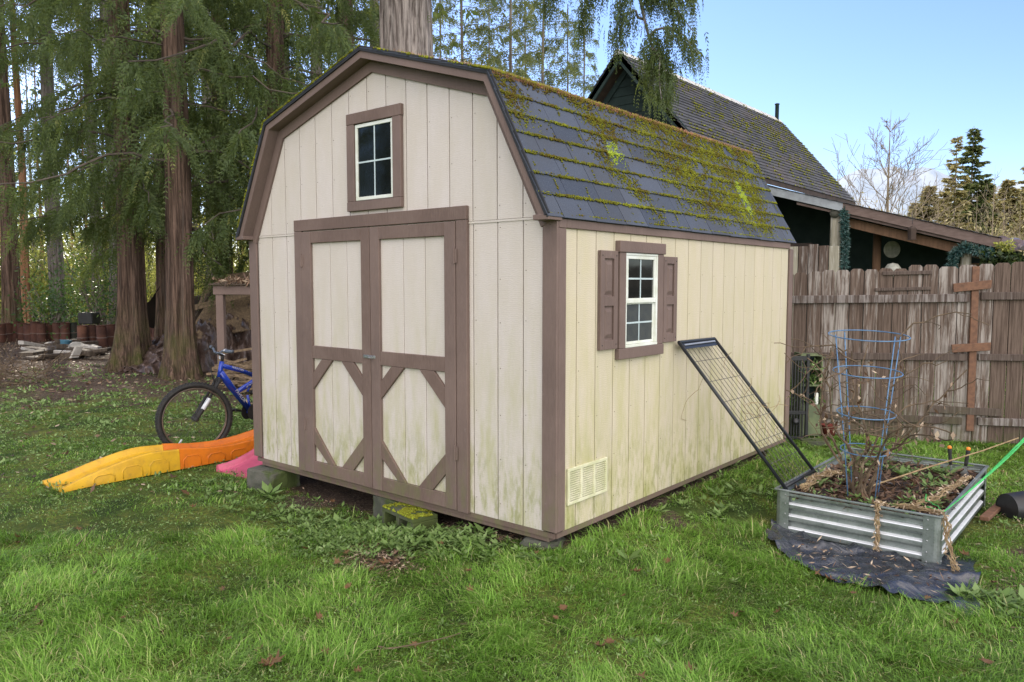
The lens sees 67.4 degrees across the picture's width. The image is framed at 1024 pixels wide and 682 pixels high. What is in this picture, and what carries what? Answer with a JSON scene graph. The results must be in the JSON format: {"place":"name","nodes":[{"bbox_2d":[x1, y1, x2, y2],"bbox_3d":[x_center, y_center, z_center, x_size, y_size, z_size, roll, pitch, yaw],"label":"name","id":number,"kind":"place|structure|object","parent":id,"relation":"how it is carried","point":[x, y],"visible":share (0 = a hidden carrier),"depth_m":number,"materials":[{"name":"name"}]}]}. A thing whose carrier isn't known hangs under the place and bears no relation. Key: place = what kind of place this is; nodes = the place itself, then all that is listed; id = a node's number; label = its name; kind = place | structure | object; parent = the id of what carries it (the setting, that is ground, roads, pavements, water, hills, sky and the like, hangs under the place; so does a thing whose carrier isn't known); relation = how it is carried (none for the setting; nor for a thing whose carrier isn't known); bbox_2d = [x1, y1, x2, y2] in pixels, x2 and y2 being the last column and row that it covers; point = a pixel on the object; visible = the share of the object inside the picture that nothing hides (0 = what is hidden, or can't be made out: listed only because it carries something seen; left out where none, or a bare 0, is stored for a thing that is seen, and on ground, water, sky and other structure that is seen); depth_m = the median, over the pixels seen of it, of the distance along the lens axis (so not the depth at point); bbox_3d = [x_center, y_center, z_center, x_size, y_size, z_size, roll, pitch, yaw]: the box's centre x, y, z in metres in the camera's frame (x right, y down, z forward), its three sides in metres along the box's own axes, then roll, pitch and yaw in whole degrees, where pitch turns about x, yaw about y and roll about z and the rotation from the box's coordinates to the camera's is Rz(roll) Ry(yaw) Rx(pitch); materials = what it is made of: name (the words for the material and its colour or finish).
{"place":"outdoors","nodes":[
{"label":"outdoors","id":0,"kind":"place"},
{"bbox_2d":[0,308,1023,681],"bbox_3d":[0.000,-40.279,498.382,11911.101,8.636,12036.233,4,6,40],"label":"ground","id":1,"kind":"structure","parent":0,"point":[312,488],"depth_m":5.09,"materials":[{"name":"plant"}]},
{"bbox_2d":[8,61,43,309],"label":"conifer tree","id":2,"kind":"object","parent":1,"relation":"on","point":[24,92],"visible":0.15,"depth_m":44.06,"materials":[{"name":"green plant"}]},
{"bbox_2d":[7,41,67,275],"bbox_3d":[-20.656,-7.411,33.468,2.403,13.380,2.791,1,4,10],"label":"conifer tree","id":3,"kind":"object","parent":1,"relation":"on","point":[35,92],"visible":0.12,"depth_m":33.27,"materials":[{"name":"green plant"}]},
{"bbox_2d":[0,338,81,388],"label":"brush pile","id":4,"kind":"object","parent":1,"relation":"on","point":[5,372],"visible":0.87,"depth_m":12.28,"materials":[{"name":"wood"}]},
{"bbox_2d":[36,323,46,341],"bbox_3d":[-12.995,-0.226,21.211,0.274,0.534,0.274,4,6,40],"label":"rusty drum","id":5,"kind":"object","parent":1,"relation":"on","point":[41,333],"visible":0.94,"depth_m":21.11,"materials":[{"name":"metal"}]},
{"bbox_2d":[0,207,86,321],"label":"forest shrub","id":6,"kind":"object","parent":1,"relation":"on","point":[40,261],"visible":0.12,"depth_m":27.92,"materials":[{"name":"green plant"}]},
{"bbox_2d":[0,230,86,324],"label":"forest shrub","id":7,"kind":"object","parent":1,"relation":"on","point":[46,283],"visible":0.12,"depth_m":28.77,"materials":[{"name":"green plant"}]},
{"bbox_2d":[4,0,86,322],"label":"conifer tree","id":8,"kind":"object","parent":1,"relation":"on","point":[17,103],"visible":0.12,"depth_m":25.20,"materials":[{"name":"brown plant"}]},
{"bbox_2d":[0,0,92,323],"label":"conifer tree","id":9,"kind":"object","parent":1,"relation":"on","point":[9,272],"visible":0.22,"depth_m":23.16,"materials":[{"name":"brown plant"}]},
{"bbox_2d":[3,259,103,332],"bbox_3d":[-13.096,-1.153,21.897,2.675,2.356,2.575,1,4,10],"label":"forest shrub","id":10,"kind":"object","parent":1,"relation":"on","point":[41,305],"visible":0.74,"depth_m":21.76,"materials":[{"name":"green plant"}]},
{"bbox_2d":[60,322,69,339],"bbox_3d":[-12.400,-0.247,21.318,0.274,0.546,0.274,4,6,40],"label":"rusty drum","id":11,"kind":"object","parent":1,"relation":"on","point":[64,331],"visible":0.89,"depth_m":21.22,"materials":[{"name":"metal"}]},
{"bbox_2d":[4,0,138,322],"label":"conifer tree","id":12,"kind":"object","parent":1,"relation":"on","point":[45,88],"visible":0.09,"depth_m":24.66,"materials":[{"name":"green plant"}]},
{"bbox_2d":[54,21,104,310],"bbox_3d":[-18.205,-7.336,32.495,2.791,13.380,2.403,-1,4,-12],"label":"conifer tree","id":13,"kind":"object","parent":1,"relation":"on","point":[77,158],"visible":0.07,"depth_m":32.25,"materials":[{"name":"green plant"}]},
{"bbox_2d":[14,228,151,339],"bbox_3d":[-11.396,-1.587,20.877,3.446,3.523,3.430,4,6,40],"label":"forest shrub","id":14,"kind":"object","parent":1,"relation":"on","point":[99,306],"visible":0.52,"depth_m":20.67,"materials":[{"name":"green plant"}]},
{"bbox_2d":[77,325,88,340],"bbox_3d":[-10.916,-0.109,19.521,0.274,0.582,0.274,4,6,40],"label":"rusty drum","id":15,"kind":"object","parent":1,"relation":"on","point":[82,332],"visible":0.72,"depth_m":19.43,"materials":[{"name":"metal"}]},
{"bbox_2d":[34,0,135,324],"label":"conifer tree","id":16,"kind":"object","parent":1,"relation":"on","point":[89,167],"visible":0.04,"depth_m":26.67,"materials":[{"name":"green plant"}]},
{"bbox_2d":[19,229,151,324],"bbox_3d":[-15.729,-2.414,27.806,4.725,4.092,4.238,4,6,43],"label":"forest shrub","id":17,"kind":"object","parent":1,"relation":"on","point":[65,261],"visible":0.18,"depth_m":27.54,"materials":[{"name":"green plant"}]},
{"bbox_2d":[87,325,96,340],"bbox_3d":[-10.840,-0.126,19.795,0.274,0.583,0.274,4,6,40],"label":"rusty drum","id":18,"kind":"object","parent":1,"relation":"on","point":[92,332],"visible":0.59,"depth_m":19.70,"materials":[{"name":"metal"}]},
{"bbox_2d":[78,312,99,323],"bbox_3d":[-11.127,-0.602,20.212,0.380,0.300,0.400,0,4,0],"label":"black crate","id":19,"kind":"object","parent":18,"relation":"on","point":[88,318],"visible":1,"depth_m":20.02,"materials":[{"name":"plastic"}]},
{"bbox_2d":[31,201,155,313],"bbox_3d":[-15.292,-3.419,29.916,6.808,5.896,6.106,-3,5,-31],"label":"forest shrub","id":20,"kind":"object","parent":1,"relation":"on","point":[77,239],"visible":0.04,"depth_m":29.22,"materials":[{"name":"green plant"}]},
{"bbox_2d":[53,0,141,323],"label":"conifer tree","id":21,"kind":"object","parent":1,"relation":"on","point":[114,282],"visible":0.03,"depth_m":22.73,"materials":[{"name":"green plant"}]},
{"bbox_2d":[96,325,107,346],"bbox_3d":[-10.393,-0.112,19.462,0.274,0.583,0.274,4,6,40],"label":"rusty drum","id":22,"kind":"object","parent":1,"relation":"on","point":[101,334],"visible":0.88,"depth_m":19.37,"materials":[{"name":"metal"}]},
{"bbox_2d":[106,324,114,345],"bbox_3d":[-10.348,-0.141,19.843,0.274,0.580,0.274,4,6,40],"label":"rusty drum","id":23,"kind":"object","parent":1,"relation":"on","point":[110,331],"visible":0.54,"depth_m":19.74,"materials":[{"name":"metal"}]},
{"bbox_2d":[0,152,247,300],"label":"distant forest","id":24,"kind":"object","parent":1,"relation":"on","point":[76,234],"visible":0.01,"depth_m":52.18,"materials":[{"name":"green plant"}]},
{"bbox_2d":[0,0,289,339],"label":"cedar tree","id":25,"kind":"object","parent":1,"relation":"on","point":[159,328],"visible":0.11,"depth_m":16.18,"materials":[{"name":"green plant"}]},
{"bbox_2d":[147,286,159,327],"bbox_3d":[-8.108,-0.748,17.513,0.840,1.013,1.440,0,4,0],"label":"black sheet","id":26,"kind":"object","parent":25,"relation":"attached to","point":[151,305],"visible":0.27,"depth_m":17.37,"materials":[{"name":"plastic"}]},
{"bbox_2d":[42,429,253,492],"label":"toy coaster track","id":27,"kind":"structure","parent":1,"relation":"on","point":[132,463],"depth_m":7.02,"materials":[{"name":"yellow plastic"}]},
{"bbox_2d":[104,250,204,320],"bbox_3d":[-10.416,-1.414,22.463,2.781,2.857,2.794,-1,5,-19],"label":"forest shrub","id":28,"kind":"object","parent":1,"relation":"on","point":[149,293],"visible":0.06,"depth_m":22.22,"materials":[{"name":"green plant"}]},
{"bbox_2d":[0,0,321,371],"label":"cedar tree","id":29,"kind":"object","parent":1,"relation":"on","point":[132,340],"visible":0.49,"depth_m":14.22,"materials":[{"name":"green plant"}]},
{"bbox_2d":[0,0,335,380],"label":"cedar tree","id":30,"kind":"object","parent":1,"relation":"on","point":[180,358],"visible":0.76,"depth_m":12.53,"materials":[{"name":"green plant"}]},
{"bbox_2d":[119,303,251,373],"bbox_3d":[-6.124,-0.216,14.688,3.887,1.482,2.665,0,4,-2],"label":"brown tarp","id":31,"kind":"object","parent":1,"relation":"on","point":[152,359],"visible":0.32,"depth_m":14.12,"materials":[{"name":"fabric"}]},
{"bbox_2d":[145,208,248,296],"bbox_3d":[-9.991,-3.074,25.669,6.011,5.804,6.702,1,4,15],"label":"forest shrub","id":32,"kind":"object","parent":1,"relation":"on","point":[196,266],"visible":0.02,"depth_m":25.56,"materials":[{"name":"green plant"}]},
{"bbox_2d":[155,345,252,443],"bbox_3d":[-2.974,0.577,8.230,0.631,1.063,1.783,1,4,14],"label":"bicycle","id":33,"kind":"object","parent":1,"relation":"on","point":[246,410],"visible":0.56,"depth_m":7.82,"materials":[{"name":"blue metal"}]},
{"bbox_2d":[72,0,335,274],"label":"cedar tree","id":34,"kind":"object","parent":1,"relation":"on","point":[145,235],"visible":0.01,"depth_m":17.67,"materials":[{"name":"green plant"}]},
{"bbox_2d":[194,270,250,370],"bbox_3d":[-5.013,-0.348,14.545,2.037,2.056,5.360,-2,5,-28],"label":"lean to shelter","id":35,"kind":"object","parent":1,"relation":"on","point":[238,292],"visible":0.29,"depth_m":14.24,"materials":[{"name":"brown wood"}]},
{"bbox_2d":[206,348,252,393],"bbox_3d":[-4.042,0.424,11.927,1.343,0.700,1.867,-1,4,-16],"label":"kindling pile","id":36,"kind":"object","parent":1,"relation":"on","point":[241,379],"visible":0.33,"depth_m":11.66,"materials":[{"name":"brown wood"}]},
{"bbox_2d":[216,449,262,478],"bbox_3d":[-2.253,0.967,7.262,0.536,0.452,0.880,4,6,40],"label":"pink slide","id":37,"kind":"object","parent":1,"relation":"on","point":[245,462],"visible":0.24,"depth_m":7.12,"materials":[{"name":"plastic"}]},
{"bbox_2d":[247,465,299,492],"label":"concrete block","id":38,"kind":"structure","parent":1,"relation":"on","point":[265,474],"depth_m":6.41,"materials":[{"name":"concrete"}]},
{"bbox_2d":[69,0,479,277],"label":"cedar tree","id":39,"kind":"object","parent":1,"relation":"on","point":[273,58],"visible":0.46,"depth_m":12.87,"materials":[{"name":"green plant"}]},
{"bbox_2d":[256,0,378,81],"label":"conifer tree","id":40,"kind":"object","parent":1,"relation":"on","point":[318,67],"visible":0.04,"depth_m":23.30,"materials":[{"name":"green plant"}]},
{"bbox_2d":[190,0,503,247],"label":"cedar tree","id":41,"kind":"object","parent":1,"relation":"on","point":[345,24],"visible":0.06,"depth_m":16.29,"materials":[{"name":"green plant"}]},
{"bbox_2d":[310,0,440,66],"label":"conifer tree","id":42,"kind":"object","parent":1,"relation":"on","point":[377,23],"visible":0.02,"depth_m":25.82,"materials":[{"name":"green plant"}]},
{"bbox_2d":[373,495,400,517],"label":"concrete block","id":43,"kind":"structure","parent":1,"relation":"on","point":[379,502],"depth_m":5.63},
{"bbox_2d":[382,502,437,530],"bbox_3d":[-0.711,1.256,5.321,0.222,0.207,0.419,-4,6,-40],"label":"hollow block","id":44,"kind":"object","parent":1,"relation":"on","point":[399,513],"depth_m":5.26,"materials":[{"name":"concrete"}]},
{"bbox_2d":[432,0,459,60],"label":"hemlock tree","id":45,"kind":"object","parent":1,"relation":"on","point":[453,24],"visible":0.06,"depth_m":32.13,"materials":[{"name":"green plant"}]},
{"bbox_2d":[432,0,501,68],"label":"hemlock tree","id":46,"kind":"object","parent":1,"relation":"on","point":[462,33],"visible":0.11,"depth_m":25.24,"materials":[{"name":"green plant"}]},
{"bbox_2d":[464,0,508,70],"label":"hemlock tree","id":47,"kind":"object","parent":1,"relation":"on","point":[476,19],"visible":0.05,"depth_m":30.14,"materials":[{"name":"green plant"}]},
{"bbox_2d":[466,0,549,79],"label":"hemlock tree","id":48,"kind":"object","parent":1,"relation":"on","point":[497,59],"visible":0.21,"depth_m":23.28,"materials":[{"name":"green plant"}]},
{"bbox_2d":[0,363,1023,681],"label":"ground weeds","id":49,"kind":"object","parent":1,"relation":"on","point":[438,533],"visible":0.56,"depth_m":5.26,"materials":[{"name":"green plant"}]},
{"bbox_2d":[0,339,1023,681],"bbox_3d":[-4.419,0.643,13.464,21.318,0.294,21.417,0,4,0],"label":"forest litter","id":50,"kind":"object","parent":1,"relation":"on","point":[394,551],"visible":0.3,"depth_m":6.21,"materials":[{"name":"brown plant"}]},
{"bbox_2d":[17,349,53,356],"bbox_3d":[-10.441,0.261,16.861,0.334,0.092,0.797,0,4,-1],"label":"scrap board","id":51,"kind":"object","parent":50,"relation":"on","point":[33,352],"visible":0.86,"depth_m":16.70,"materials":[{"name":"grey wood"}]},
{"bbox_2d":[235,44,795,541],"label":"garden shed","id":52,"kind":"structure","parent":1,"relation":"on","point":[485,294],"depth_m":5.29,"materials":[{"name":"paint"}]},
{"bbox_2d":[301,227,372,487],"bbox_3d":[-1.317,0.113,5.786,0.815,1.882,0.035,4,6,40],"label":"door","id":53,"kind":"structure","parent":52,"relation":"in","point":[336,310],"depth_m":5.78,"materials":[{"name":"paint"}]},
{"bbox_2d":[346,103,403,211],"bbox_3d":[-0.966,-1.271,5.385,0.584,0.692,0.032,4,6,40],"label":"loft window","id":54,"kind":"structure","parent":52,"relation":"in","point":[375,171],"depth_m":5.38,"materials":[{"name":"brown plastic"}]},
{"bbox_2d":[369,221,456,509],"bbox_3d":[-0.678,0.153,5.253,0.840,1.882,0.035,4,6,40],"label":"door","id":55,"kind":"structure","parent":52,"relation":"in","point":[413,274],"depth_m":5.24,"materials":[{"name":"paint"}]},
{"bbox_2d":[615,240,665,359],"bbox_3d":[0.867,-0.277,5.156,0.040,0.766,0.596,4,6,40],"label":"side window","id":56,"kind":"structure","parent":52,"relation":"in","point":[640,276],"depth_m":5.15,"materials":[{"name":"white plastic"}]},
{"bbox_2d":[503,0,551,83],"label":"hemlock tree","id":57,"kind":"object","parent":1,"relation":"on","point":[520,46],"visible":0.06,"depth_m":33.11,"materials":[{"name":"green plant"}]},
{"bbox_2d":[368,0,709,123],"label":"old fir tree","id":58,"kind":"object","parent":1,"relation":"on","point":[401,28],"visible":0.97,"depth_m":11.27,"materials":[{"name":"green plant"}]},
{"bbox_2d":[520,536,565,549],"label":"concrete block","id":59,"kind":"structure","parent":1,"relation":"on","point":[526,540],"depth_m":4.67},
{"bbox_2d":[512,0,580,91],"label":"hemlock tree","id":60,"kind":"object","parent":1,"relation":"on","point":[546,48],"visible":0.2,"depth_m":26.25,"materials":[{"name":"green plant"}]},
{"bbox_2d":[547,4,590,97],"bbox_3d":[2.035,-6.566,29.836,3.508,12.500,3.965,1,4,9],"label":"hemlock tree","id":61,"kind":"object","parent":1,"relation":"on","point":[570,55],"visible":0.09,"depth_m":29.20,"materials":[{"name":"green plant"}]},
{"bbox_2d":[565,0,599,96],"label":"hemlock tree","id":62,"kind":"object","parent":1,"relation":"on","point":[590,55],"visible":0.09,"depth_m":35.05,"materials":[{"name":"green plant"}]},
{"bbox_2d":[786,354,809,438],"bbox_3d":[3.033,0.600,8.221,0.292,0.920,0.055,0,4,0],"label":"slatted black rack","id":63,"kind":"object","parent":1,"relation":"on","point":[796,420],"visible":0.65,"depth_m":8.23,"materials":[{"name":"plastic"}]},
{"bbox_2d":[588,49,1023,365],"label":"house","id":64,"kind":"structure","parent":1,"relation":"on","point":[783,156],"depth_m":17.40,"materials":[{"name":"grey"}]},
{"bbox_2d":[838,206,850,287],"bbox_3d":[6.016,-1.654,13.906,0.252,1.619,0.254,-1,5,-18],"label":"garland","id":65,"kind":"object","parent":64,"relation":"hanging from","point":[845,231],"visible":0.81,"depth_m":13.87},
{"bbox_2d":[884,241,899,257],"bbox_3d":[7.169,-1.728,14.504,0.320,0.320,0.026,0,4,0],"label":"hanging plate","id":66,"kind":"object","parent":64,"relation":"attached to","point":[891,249],"visible":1,"depth_m":14.51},
{"bbox_2d":[944,239,998,267],"bbox_3d":[7.502,-1.282,12.625,0.923,0.818,0.280,4,6,40],"label":"garland","id":67,"kind":"object","parent":64,"relation":"attached to","point":[956,252],"visible":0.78,"depth_m":12.60},
{"bbox_2d":[999,236,1023,251],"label":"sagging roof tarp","id":68,"kind":"object","parent":64,"relation":"on","point":[1019,243],"visible":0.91,"depth_m":12.33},
{"bbox_2d":[792,352,822,436],"bbox_3d":[3.240,0.585,8.418,0.250,0.920,0.200,0,4,0],"label":"green shelf unit","id":69,"kind":"object","parent":1,"relation":"on","point":[813,418],"visible":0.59,"depth_m":8.35,"materials":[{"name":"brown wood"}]},
{"bbox_2d":[792,357,825,404],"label":"ivy plant","id":70,"kind":"object","parent":69,"relation":"on","point":[811,379],"visible":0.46,"depth_m":8.36,"materials":[{"name":"green plant"}]},
{"bbox_2d":[790,244,838,381],"bbox_3d":[4.535,-0.455,12.684,1.541,2.250,0.047,2,5,29],"label":"tall screen fence","id":71,"kind":"object","parent":1,"relation":"on","point":[802,262],"visible":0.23,"depth_m":12.41,"materials":[{"name":"brown wood"}]},
{"bbox_2d":[798,438,830,445],"bbox_3d":[3.188,1.089,8.104,0.306,0.110,0.168,1,4,7],"label":"paver","id":72,"kind":"object","parent":1,"relation":"on","point":[813,442],"visible":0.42,"depth_m":8.04,"materials":[{"name":"concrete"}]},
{"bbox_2d":[764,519,980,615],"bbox_3d":[2.213,1.318,4.770,1.339,0.099,1.099,4,6,40],"label":"plastic sheet","id":73,"kind":"object","parent":1,"relation":"on","point":[907,582],"visible":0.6,"depth_m":4.61,"materials":[{"name":"plastic"}]},
{"bbox_2d":[774,447,988,564],"bbox_3d":[2.740,1.145,5.609,1.026,0.323,1.716,4,6,40],"label":"raised garden bed","id":74,"kind":"object","parent":73,"relation":"on","point":[919,537],"visible":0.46,"depth_m":5.06,"materials":[{"name":"metal"}]},
{"bbox_2d":[677,337,816,489],"bbox_3d":[1.736,0.499,5.637,0.927,1.014,0.598,2,5,26],"label":"metal trellis panel","id":75,"kind":"object","parent":74,"relation":"on","point":[684,345],"visible":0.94,"depth_m":5.62,"materials":[{"name":"metal"}]},
{"bbox_2d":[681,354,787,445],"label":"dry tendrils","id":76,"kind":"object","parent":75,"relation":"attached to","point":[748,411],"visible":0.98,"depth_m":5.60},
{"bbox_2d":[796,465,842,491],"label":"dried vine","id":77,"kind":"object","parent":74,"relation":"in","point":[808,483],"visible":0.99,"depth_m":5.54,"materials":[{"name":"brown plant"}]},
{"bbox_2d":[828,330,910,500],"bbox_3d":[2.398,0.537,5.209,0.508,1.200,0.508,4,6,40],"label":"tomato cage","id":78,"kind":"object","parent":74,"relation":"in","point":[889,378],"visible":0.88,"depth_m":5.19,"materials":[{"name":"blue metal"}]},
{"bbox_2d":[870,499,889,551],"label":"dried vine","id":79,"kind":"object","parent":74,"relation":"hanging from","point":[879,503],"visible":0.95,"depth_m":4.84,"materials":[{"name":"brown plant"}]},
{"bbox_2d":[787,453,977,515],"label":"bed litter","id":80,"kind":"object","parent":74,"relation":"in","point":[951,496],"visible":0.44,"depth_m":5.46,"materials":[{"name":"brown plant"}]},
{"bbox_2d":[765,451,999,513],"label":"strawberry plants","id":81,"kind":"object","parent":74,"relation":"in","point":[902,470],"visible":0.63,"depth_m":5.62,"materials":[{"name":"green plant"}]},
{"bbox_2d":[780,312,991,498],"bbox_3d":[2.468,0.444,5.197,1.292,1.296,1.329,2,5,24],"label":"dead tomato vine","id":82,"kind":"object","parent":74,"relation":"in","point":[861,487],"visible":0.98,"depth_m":5.19,"materials":[{"name":"brown plant"}]},
{"bbox_2d":[891,501,960,571],"bbox_3d":[2.567,1.197,4.758,0.124,0.423,0.470,-3,5,-31],"label":"dried vine","id":83,"kind":"object","parent":74,"relation":"hanging from","point":[946,531],"visible":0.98,"depth_m":4.66,"materials":[{"name":"brown plant"}]},
{"bbox_2d":[900,474,975,513],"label":"dried vine","id":84,"kind":"object","parent":74,"relation":"on","point":[961,480],"visible":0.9,"depth_m":5.18,"materials":[{"name":"brown plant"}]},
{"bbox_2d":[866,437,1018,487],"bbox_3d":[3.138,0.877,5.558,1.375,0.279,0.023,-1,5,-17],"label":"long stick","id":85,"kind":"object","parent":74,"relation":"on","point":[941,463],"visible":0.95,"depth_m":5.54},
{"bbox_2d":[904,438,1023,513],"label":"green twine","id":86,"kind":"object","parent":74,"relation":"attached to","point":[1011,452],"visible":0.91,"depth_m":5.10,"materials":[{"name":"fabric"}]},
{"bbox_2d":[789,262,1023,444],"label":"board fence","id":87,"kind":"object","parent":1,"relation":"on","point":[827,300],"visible":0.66,"depth_m":8.27,"materials":[{"name":"brown wood"}]},
{"bbox_2d":[951,266,991,430],"bbox_3d":[4.847,0.090,8.135,0.384,1.750,0.060,1,4,14],"label":"fence brace","id":88,"kind":"object","parent":87,"relation":"attached to","point":[975,285],"visible":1,"depth_m":8.11,"materials":[{"name":"orange wood"}]},
{"bbox_2d":[823,114,1009,234],"bbox_3d":[19.586,-6.682,40.327,8.073,10.401,9.333,-3,5,-33],"label":"bare tree","id":89,"kind":"object","parent":1,"relation":"on","point":[888,188],"visible":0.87,"depth_m":39.11,"materials":[{"name":"plant"}]},
{"bbox_2d":[907,185,948,223],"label":"fir tree","id":90,"kind":"object","parent":1,"relation":"on","point":[934,195],"visible":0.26,"depth_m":78.63,"materials":[{"name":"green plant"}]},
{"bbox_2d":[857,187,1023,251],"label":"hillside scrub","id":91,"kind":"object","parent":1,"relation":"on","point":[1001,231],"visible":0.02,"depth_m":58.22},
{"bbox_2d":[936,136,979,230],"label":"fir tree","id":92,"kind":"object","parent":1,"relation":"on","point":[955,198],"visible":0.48,"depth_m":66.95,"materials":[{"name":"green plant"}]},
{"bbox_2d":[950,128,1002,232],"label":"fir tree","id":93,"kind":"object","parent":1,"relation":"on","point":[971,152],"visible":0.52,"depth_m":70.54,"materials":[{"name":"green plant"}]},
{"bbox_2d":[953,171,1022,237],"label":"bare tree","id":94,"kind":"object","parent":1,"relation":"on","point":[994,205],"visible":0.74,"depth_m":43.57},
{"bbox_2d":[979,503,1000,520],"bbox_3d":[3.658,1.252,5.788,0.060,0.035,0.782,4,6,44],"label":"brick","id":95,"kind":"object","parent":1,"relation":"on","point":[991,512],"visible":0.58,"depth_m":5.60,"materials":[{"name":"red brick"}]},
{"bbox_2d":[967,183,1016,237],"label":"fir tree","id":96,"kind":"object","parent":1,"relation":"on","point":[996,198],"visible":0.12,"depth_m":82.29,"materials":[{"name":"green plant"}]},
{"bbox_2d":[976,246,1023,378],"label":"ivy hedge","id":97,"kind":"object","parent":1,"relation":"on","point":[1010,258],"visible":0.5,"depth_m":12.31,"materials":[{"name":"green plant"}]},
{"bbox_2d":[993,239,1016,252],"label":"fern sprig","id":98,"kind":"object","parent":97,"relation":"attached to","point":[1002,245],"visible":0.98,"depth_m":12.22,"materials":[{"name":"green plant"}]},
{"bbox_2d":[995,179,1023,233],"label":"fir tree","id":99,"kind":"object","parent":1,"relation":"on","point":[1010,184],"visible":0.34,"depth_m":86.43,"materials":[{"name":"green plant"}]},
{"bbox_2d":[996,491,1023,520],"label":"plastic pot","id":100,"kind":"object","parent":1,"relation":"on","point":[1011,504],"visible":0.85,"depth_m":5.64,"materials":[{"name":"plastic"}]},
{"bbox_2d":[1004,167,1023,236],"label":"fir tree","id":101,"kind":"object","parent":1,"relation":"on","point":[1022,201],"visible":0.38,"depth_m":69.47,"materials":[{"name":"green plant"}]},
{"bbox_2d":[0,0,1023,267],"label":"sky","id":102,"kind":"structure","parent":0,"point":[833,68],"materials":[{"name":"blue"}]},
{"bbox_2d":[839,166,1023,223],"bbox_3d":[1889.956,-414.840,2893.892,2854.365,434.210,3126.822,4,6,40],"label":"mountain","id":103,"kind":"structure","parent":0,"point":[927,176],"depth_m":2647.71,"materials":[{"name":"white"}]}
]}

